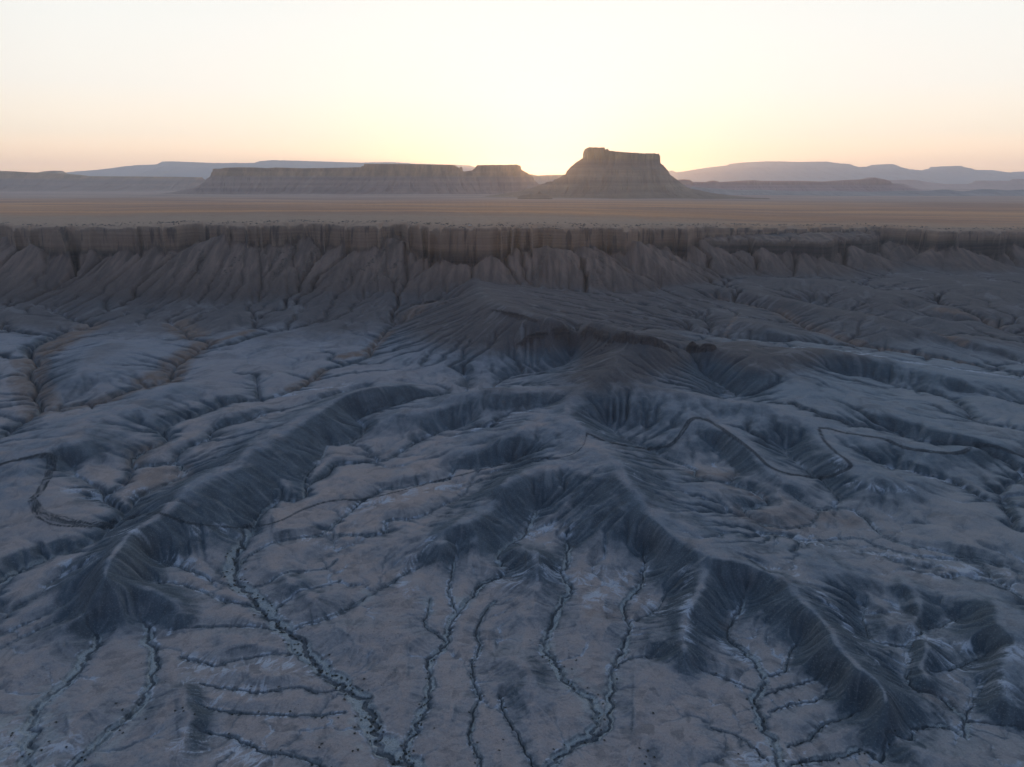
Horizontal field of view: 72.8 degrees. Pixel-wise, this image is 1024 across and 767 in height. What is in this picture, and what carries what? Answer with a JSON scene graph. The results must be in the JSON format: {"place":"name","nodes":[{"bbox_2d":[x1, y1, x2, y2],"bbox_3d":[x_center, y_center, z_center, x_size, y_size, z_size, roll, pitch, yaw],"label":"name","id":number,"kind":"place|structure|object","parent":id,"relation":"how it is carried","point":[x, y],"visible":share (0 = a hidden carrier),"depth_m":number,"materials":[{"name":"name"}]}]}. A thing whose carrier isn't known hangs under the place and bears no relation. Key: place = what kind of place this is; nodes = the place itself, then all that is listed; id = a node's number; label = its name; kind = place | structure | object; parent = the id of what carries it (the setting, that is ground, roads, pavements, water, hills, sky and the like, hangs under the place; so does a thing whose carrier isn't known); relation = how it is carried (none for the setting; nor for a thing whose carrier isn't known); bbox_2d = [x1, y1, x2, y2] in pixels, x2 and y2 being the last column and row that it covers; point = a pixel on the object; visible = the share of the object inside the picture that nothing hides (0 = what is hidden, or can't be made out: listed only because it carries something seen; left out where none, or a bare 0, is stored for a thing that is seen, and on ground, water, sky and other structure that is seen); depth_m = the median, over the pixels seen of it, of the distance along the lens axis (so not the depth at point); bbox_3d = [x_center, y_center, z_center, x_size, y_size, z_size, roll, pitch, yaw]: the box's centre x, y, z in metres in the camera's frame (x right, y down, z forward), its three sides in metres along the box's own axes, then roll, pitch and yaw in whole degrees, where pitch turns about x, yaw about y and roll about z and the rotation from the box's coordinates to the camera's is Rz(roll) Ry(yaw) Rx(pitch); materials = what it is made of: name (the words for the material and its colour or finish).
{"place":"outdoors","nodes":[
{"label":"outdoors","id":0,"kind":"place"},
{"bbox_2d":[38,171,66,173],"bbox_3d":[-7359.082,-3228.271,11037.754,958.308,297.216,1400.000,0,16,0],"label":"distant hill","id":1,"kind":"structure","parent":0,"point":[62,172],"depth_m":10893.37,"materials":[{"name":"grey stone"}]},
{"bbox_2d":[66,160,474,179],"bbox_3d":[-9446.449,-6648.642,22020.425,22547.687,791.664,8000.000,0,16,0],"label":"distant mountains","id":2,"kind":"structure","parent":0,"point":[180,169],"depth_m":20910.78,"materials":[{"name":"grey stone"}]},
{"bbox_2d":[0,190,1023,766],"bbox_3d":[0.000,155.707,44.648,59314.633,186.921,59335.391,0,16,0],"label":"ground","id":3,"kind":"structure","parent":0,"point":[658,404],"depth_m":580.69,"materials":[{"name":"grey soil"}]},
{"bbox_2d":[0,171,204,191],"bbox_3d":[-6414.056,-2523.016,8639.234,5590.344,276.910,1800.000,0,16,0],"label":"mesa","id":4,"kind":"structure","parent":3,"relation":"on","point":[13,181],"depth_m":8347.23,"materials":[{"name":"stone"}]},
{"bbox_2d":[162,164,539,193],"bbox_3d":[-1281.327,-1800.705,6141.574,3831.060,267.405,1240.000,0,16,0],"label":"mesa","id":5,"kind":"structure","parent":3,"relation":"on","point":[418,179],"depth_m":5925.89,"materials":[{"name":"brown stone"}]},
{"bbox_2d":[1,395,1011,766],"bbox_3d":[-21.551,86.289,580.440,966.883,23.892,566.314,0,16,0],"label":"scrub","id":6,"kind":"object","parent":3,"relation":"on","point":[397,633],"visible":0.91,"depth_m":391.12,"materials":[{"name":"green plant"}]},
{"bbox_2d":[1,219,1023,287],"bbox_3d":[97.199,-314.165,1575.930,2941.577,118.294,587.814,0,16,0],"label":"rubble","id":7,"kind":"object","parent":3,"relation":"on","point":[584,224],"visible":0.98,"depth_m":1417.43,"materials":[{"name":"stone"}]},
{"bbox_2d":[518,191,551,198],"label":"rock knob","id":8,"kind":"object","parent":3,"relation":"on","point":[539,195],"visible":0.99,"depth_m":3983.25,"materials":[{"name":"brown stone"}]},
{"bbox_2d":[484,147,768,198],"bbox_3d":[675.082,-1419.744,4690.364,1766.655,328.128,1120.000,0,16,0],"label":"butte","id":9,"kind":"object","parent":3,"relation":"on","point":[597,172],"visible":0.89,"depth_m":4502.78,"materials":[{"name":"brown stone"}]},
{"bbox_2d":[678,177,922,191],"bbox_3d":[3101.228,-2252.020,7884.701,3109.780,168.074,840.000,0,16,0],"label":"red mesa","id":10,"kind":"structure","parent":3,"relation":"on","point":[872,184],"depth_m":7796.46,"materials":[{"name":"stone"}]},
{"bbox_2d":[690,187,1023,195],"bbox_3d":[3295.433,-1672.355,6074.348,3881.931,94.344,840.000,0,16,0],"label":"foothills","id":11,"kind":"structure","parent":3,"relation":"on","point":[983,192],"depth_m":5937.51,"materials":[{"name":"grey stone"}]},
{"bbox_2d":[0,0,1023,174],"label":"sky","id":12,"kind":"structure","parent":0,"point":[532,85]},
{"bbox_2d":[530,174,562,183],"bbox_3d":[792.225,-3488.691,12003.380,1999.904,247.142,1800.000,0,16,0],"label":"distant hill","id":13,"kind":"structure","parent":0,"point":[540,179],"depth_m":11787.00,"materials":[{"name":"stone"}]},
{"bbox_2d":[669,161,1023,183],"bbox_3d":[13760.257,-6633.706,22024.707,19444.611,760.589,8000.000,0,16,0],"label":"distant mountains","id":14,"kind":"structure","parent":0,"point":[789,171],"depth_m":20510.27,"materials":[{"name":"grey stone"}]},
{"bbox_2d":[894,183,929,190],"bbox_3d":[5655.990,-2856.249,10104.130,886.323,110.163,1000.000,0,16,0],"label":"distant hill","id":15,"kind":"structure","parent":0,"point":[910,186],"depth_m":9975.69,"materials":[{"name":"grey stone"}]},
{"bbox_2d":[888,179,1023,189],"bbox_3d":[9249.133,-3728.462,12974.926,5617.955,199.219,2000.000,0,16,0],"label":"distant hill","id":16,"kind":"structure","parent":0,"point":[1015,184],"depth_m":12642.36,"materials":[{"name":"grey stone"}]}
]}

